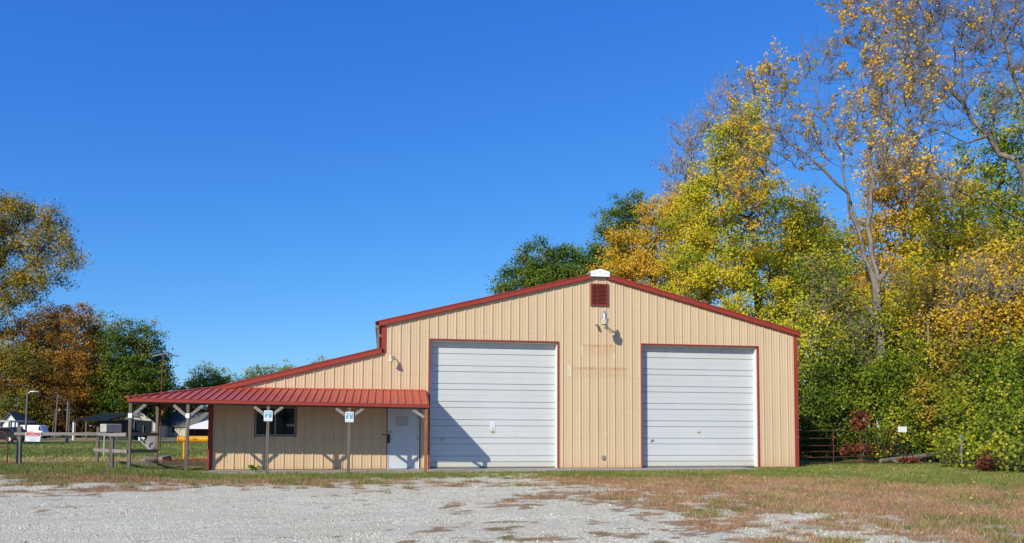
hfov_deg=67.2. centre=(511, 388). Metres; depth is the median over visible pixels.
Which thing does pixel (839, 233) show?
forest tree
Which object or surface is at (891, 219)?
maple tree
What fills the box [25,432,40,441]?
trespassing sign
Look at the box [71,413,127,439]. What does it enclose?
dark shelter
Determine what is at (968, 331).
bare sapling
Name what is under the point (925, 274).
sapling
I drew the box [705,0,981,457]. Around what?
cottonwood tree
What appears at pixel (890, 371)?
bush
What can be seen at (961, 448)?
marker post
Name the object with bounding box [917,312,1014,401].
sapling
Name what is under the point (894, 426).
bush
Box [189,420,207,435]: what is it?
party tent
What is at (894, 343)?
forest tree
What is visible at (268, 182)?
sky
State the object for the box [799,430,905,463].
pipe gate
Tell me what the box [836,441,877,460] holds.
sumac
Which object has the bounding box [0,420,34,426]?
carport
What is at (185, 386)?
forest tree
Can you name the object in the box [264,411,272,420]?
warning sign
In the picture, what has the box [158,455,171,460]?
concrete block
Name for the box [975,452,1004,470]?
sumac
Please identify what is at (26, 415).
street lamp
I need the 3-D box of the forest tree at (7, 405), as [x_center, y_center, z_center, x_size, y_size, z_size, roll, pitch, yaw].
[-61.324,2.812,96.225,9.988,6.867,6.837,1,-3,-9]
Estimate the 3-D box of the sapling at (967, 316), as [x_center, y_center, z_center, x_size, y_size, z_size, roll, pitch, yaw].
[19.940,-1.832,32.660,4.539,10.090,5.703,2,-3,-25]
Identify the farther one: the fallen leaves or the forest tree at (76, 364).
the forest tree at (76, 364)
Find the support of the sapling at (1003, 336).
on the ground at (125, 525)
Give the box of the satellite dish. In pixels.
[138,431,154,448]
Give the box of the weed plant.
[248,465,262,470]
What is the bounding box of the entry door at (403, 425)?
[386,408,419,468]
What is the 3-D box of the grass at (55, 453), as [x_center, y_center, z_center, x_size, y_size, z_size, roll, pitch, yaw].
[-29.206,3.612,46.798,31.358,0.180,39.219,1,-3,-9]
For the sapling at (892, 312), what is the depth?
36.10 m
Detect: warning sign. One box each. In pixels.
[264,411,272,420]
[345,412,353,421]
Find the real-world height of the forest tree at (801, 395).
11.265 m
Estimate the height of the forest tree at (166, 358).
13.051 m
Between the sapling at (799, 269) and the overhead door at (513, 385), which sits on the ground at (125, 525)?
the sapling at (799, 269)
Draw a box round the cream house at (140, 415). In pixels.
[122,406,173,437]
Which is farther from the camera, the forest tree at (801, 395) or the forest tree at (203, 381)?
the forest tree at (203, 381)
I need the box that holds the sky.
[0,0,1023,428]
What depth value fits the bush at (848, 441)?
35.44 m
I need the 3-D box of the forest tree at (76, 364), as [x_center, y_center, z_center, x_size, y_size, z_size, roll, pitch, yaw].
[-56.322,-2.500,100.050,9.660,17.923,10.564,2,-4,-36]
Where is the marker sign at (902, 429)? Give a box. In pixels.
[898,427,906,431]
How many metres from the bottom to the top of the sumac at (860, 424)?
2.335 m
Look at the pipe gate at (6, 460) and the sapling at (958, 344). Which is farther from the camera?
the sapling at (958, 344)
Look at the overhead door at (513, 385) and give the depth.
26.09 m
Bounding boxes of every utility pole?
[51,395,57,438]
[65,400,68,442]
[68,401,69,441]
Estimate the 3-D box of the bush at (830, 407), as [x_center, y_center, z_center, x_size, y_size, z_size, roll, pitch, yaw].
[14.154,0.768,34.895,3.498,4.978,4.070,-3,-4,44]
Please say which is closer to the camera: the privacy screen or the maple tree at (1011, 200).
the maple tree at (1011, 200)
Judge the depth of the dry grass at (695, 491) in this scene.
16.07 m
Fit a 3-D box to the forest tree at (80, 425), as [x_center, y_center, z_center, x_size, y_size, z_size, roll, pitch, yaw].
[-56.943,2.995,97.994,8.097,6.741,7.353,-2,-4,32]
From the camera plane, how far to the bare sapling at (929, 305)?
34.21 m
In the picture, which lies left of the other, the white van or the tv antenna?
the white van
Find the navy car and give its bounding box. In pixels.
[0,427,26,441]
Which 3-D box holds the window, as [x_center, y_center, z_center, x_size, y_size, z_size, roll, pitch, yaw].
[-7.558,1.051,24.646,1.295,0.960,0.074,1,-3,-9]
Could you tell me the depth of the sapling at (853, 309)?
37.56 m
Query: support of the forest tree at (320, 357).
on the ground at (125, 525)
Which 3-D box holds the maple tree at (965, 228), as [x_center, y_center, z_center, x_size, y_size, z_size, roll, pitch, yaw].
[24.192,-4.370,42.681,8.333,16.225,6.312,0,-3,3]
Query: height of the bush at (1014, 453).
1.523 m
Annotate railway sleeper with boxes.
[105,462,153,464]
[160,461,206,465]
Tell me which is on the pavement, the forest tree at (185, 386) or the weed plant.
the weed plant
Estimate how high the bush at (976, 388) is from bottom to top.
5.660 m
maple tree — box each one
[483,233,606,295]
[570,187,665,282]
[586,180,731,302]
[649,66,775,301]
[652,84,859,344]
[841,128,962,452]
[886,165,1023,328]
[944,77,1023,264]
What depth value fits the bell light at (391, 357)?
24.99 m
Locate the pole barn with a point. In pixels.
(549, 375)
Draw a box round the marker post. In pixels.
[960,434,962,463]
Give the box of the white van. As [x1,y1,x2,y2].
[21,425,48,438]
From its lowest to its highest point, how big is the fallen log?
0.467 m
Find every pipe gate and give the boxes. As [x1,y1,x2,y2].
[0,431,8,464]
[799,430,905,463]
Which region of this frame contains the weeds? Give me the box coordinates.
[141,456,206,463]
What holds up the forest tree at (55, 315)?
on the ground at (125, 525)
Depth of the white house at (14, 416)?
92.50 m
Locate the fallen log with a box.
[879,451,954,462]
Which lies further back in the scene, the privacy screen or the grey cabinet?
the privacy screen
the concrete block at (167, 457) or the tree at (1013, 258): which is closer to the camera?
the concrete block at (167, 457)
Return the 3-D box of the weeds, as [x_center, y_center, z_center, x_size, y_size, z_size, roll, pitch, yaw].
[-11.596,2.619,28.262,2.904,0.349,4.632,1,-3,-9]
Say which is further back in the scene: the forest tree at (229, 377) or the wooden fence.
the forest tree at (229, 377)
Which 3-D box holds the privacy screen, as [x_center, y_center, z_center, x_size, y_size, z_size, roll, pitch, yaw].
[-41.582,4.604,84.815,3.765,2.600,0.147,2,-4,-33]
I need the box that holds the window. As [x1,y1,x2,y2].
[254,406,296,435]
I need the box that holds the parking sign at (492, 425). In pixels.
[490,422,494,428]
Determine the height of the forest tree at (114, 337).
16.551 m
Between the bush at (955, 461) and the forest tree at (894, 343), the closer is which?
the bush at (955, 461)
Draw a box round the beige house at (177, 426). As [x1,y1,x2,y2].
[168,408,207,437]
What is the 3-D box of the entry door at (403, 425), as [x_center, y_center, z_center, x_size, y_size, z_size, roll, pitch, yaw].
[-3.565,1.583,25.299,1.090,2.104,0.199,1,-3,-9]
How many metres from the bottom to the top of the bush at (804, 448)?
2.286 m
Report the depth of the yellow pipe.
30.40 m
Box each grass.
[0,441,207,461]
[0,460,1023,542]
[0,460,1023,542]
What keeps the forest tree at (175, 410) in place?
on the ground at (125, 525)
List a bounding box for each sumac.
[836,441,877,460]
[848,408,875,462]
[896,455,926,463]
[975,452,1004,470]
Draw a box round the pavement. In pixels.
[201,467,760,473]
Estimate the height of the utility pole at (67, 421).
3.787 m
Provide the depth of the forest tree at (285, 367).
114.52 m
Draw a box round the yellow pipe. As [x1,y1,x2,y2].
[177,435,207,459]
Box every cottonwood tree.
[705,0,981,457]
[826,0,1023,318]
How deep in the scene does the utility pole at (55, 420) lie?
83.89 m
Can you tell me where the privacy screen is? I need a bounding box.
[116,418,152,438]
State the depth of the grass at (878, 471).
20.70 m
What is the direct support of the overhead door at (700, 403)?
in the pole barn
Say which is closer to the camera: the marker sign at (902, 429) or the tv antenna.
the marker sign at (902, 429)
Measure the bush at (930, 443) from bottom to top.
3.609 m
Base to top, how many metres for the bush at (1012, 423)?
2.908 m
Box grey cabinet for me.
[100,424,121,456]
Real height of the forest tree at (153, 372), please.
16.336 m
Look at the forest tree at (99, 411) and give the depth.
106.69 m
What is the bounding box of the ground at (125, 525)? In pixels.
[0,430,1023,542]
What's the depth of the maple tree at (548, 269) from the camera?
59.58 m
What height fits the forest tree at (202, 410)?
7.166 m
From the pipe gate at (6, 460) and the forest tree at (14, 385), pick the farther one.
the forest tree at (14, 385)
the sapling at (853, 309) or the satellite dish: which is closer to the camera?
the satellite dish
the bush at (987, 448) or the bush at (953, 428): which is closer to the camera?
the bush at (987, 448)
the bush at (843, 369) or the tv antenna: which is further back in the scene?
the tv antenna
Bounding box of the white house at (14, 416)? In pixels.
[0,412,51,437]
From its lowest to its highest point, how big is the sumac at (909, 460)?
0.410 m
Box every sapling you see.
[772,237,868,427]
[779,281,866,458]
[792,249,863,459]
[811,276,907,417]
[824,290,898,458]
[837,241,923,452]
[858,245,963,454]
[877,246,1002,459]
[877,255,966,461]
[916,230,1023,394]
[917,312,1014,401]
[927,291,1006,462]
[945,217,1023,365]
[959,300,1023,395]
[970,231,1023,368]
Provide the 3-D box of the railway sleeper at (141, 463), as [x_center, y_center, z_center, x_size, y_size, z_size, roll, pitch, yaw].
[-12.343,2.454,25.003,1.558,0.160,0.200,1,-3,-7]
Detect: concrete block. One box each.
[144,457,154,461]
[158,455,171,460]
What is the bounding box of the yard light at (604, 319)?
[600,311,608,328]
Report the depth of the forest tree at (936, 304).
55.49 m
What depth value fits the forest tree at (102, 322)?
107.74 m
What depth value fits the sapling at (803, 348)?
35.51 m
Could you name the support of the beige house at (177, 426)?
on the ground at (125, 525)
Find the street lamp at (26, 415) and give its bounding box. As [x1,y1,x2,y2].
[24,388,38,441]
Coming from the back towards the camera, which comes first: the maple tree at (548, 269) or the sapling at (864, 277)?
the maple tree at (548, 269)
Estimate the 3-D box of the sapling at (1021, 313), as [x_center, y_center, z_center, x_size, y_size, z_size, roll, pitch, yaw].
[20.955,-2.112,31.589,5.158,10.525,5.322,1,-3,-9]
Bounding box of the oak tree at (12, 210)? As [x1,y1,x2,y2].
[0,184,94,384]
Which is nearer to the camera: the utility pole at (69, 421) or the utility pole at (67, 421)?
the utility pole at (67, 421)
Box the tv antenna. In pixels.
[152,351,179,449]
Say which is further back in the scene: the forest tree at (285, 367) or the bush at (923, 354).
the forest tree at (285, 367)
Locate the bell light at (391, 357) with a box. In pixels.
[388,355,393,361]
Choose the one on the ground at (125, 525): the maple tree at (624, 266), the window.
the maple tree at (624, 266)
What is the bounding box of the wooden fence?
[14,426,158,467]
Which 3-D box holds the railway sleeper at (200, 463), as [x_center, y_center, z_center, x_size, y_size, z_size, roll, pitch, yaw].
[-10.868,2.552,26.000,1.844,0.170,0.200,2,-4,-33]
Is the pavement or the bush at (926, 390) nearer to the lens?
the pavement
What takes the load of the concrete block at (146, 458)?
on the ground at (125, 525)
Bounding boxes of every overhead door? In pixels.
[428,338,558,468]
[641,343,759,467]
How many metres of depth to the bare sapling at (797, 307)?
35.61 m
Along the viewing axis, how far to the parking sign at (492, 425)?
26.03 m
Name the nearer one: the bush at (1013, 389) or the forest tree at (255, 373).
the bush at (1013, 389)
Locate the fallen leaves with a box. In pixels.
[532,463,1021,529]
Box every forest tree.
[0,309,72,411]
[0,384,60,430]
[11,301,84,411]
[32,385,98,437]
[35,301,121,437]
[72,308,117,436]
[76,311,154,422]
[91,392,123,430]
[98,316,177,420]
[134,345,183,418]
[172,406,197,413]
[173,379,206,406]
[184,359,232,411]
[190,405,207,411]
[208,371,245,386]
[239,364,273,379]
[260,358,295,374]
[308,355,328,363]
[772,290,870,443]
[783,214,888,356]
[818,248,929,446]
[880,245,994,447]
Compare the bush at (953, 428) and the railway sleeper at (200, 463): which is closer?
the railway sleeper at (200, 463)
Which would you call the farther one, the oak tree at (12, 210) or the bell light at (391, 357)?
the oak tree at (12, 210)
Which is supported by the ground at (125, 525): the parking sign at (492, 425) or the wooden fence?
the wooden fence
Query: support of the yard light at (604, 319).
attached to the pole barn
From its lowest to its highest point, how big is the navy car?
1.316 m
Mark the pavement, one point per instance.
(439, 469)
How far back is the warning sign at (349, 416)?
23.01 m
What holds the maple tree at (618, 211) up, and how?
on the ground at (125, 525)
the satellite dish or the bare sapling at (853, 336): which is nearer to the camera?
the satellite dish
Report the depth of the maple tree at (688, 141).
56.53 m
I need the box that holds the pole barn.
[125,269,800,472]
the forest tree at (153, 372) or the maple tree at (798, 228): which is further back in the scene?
the forest tree at (153, 372)
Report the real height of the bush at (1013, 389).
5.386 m
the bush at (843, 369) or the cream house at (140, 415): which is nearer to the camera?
the bush at (843, 369)
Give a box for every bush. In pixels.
[798,357,858,459]
[799,336,895,455]
[799,421,843,459]
[818,414,893,459]
[833,341,939,458]
[854,391,945,462]
[871,327,950,460]
[891,327,998,447]
[902,382,984,461]
[926,321,1023,439]
[927,424,995,468]
[928,381,1000,460]
[948,428,1021,471]
[954,390,1023,469]
[968,328,1023,443]
[986,428,1023,472]
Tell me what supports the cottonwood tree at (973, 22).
on the ground at (125, 525)

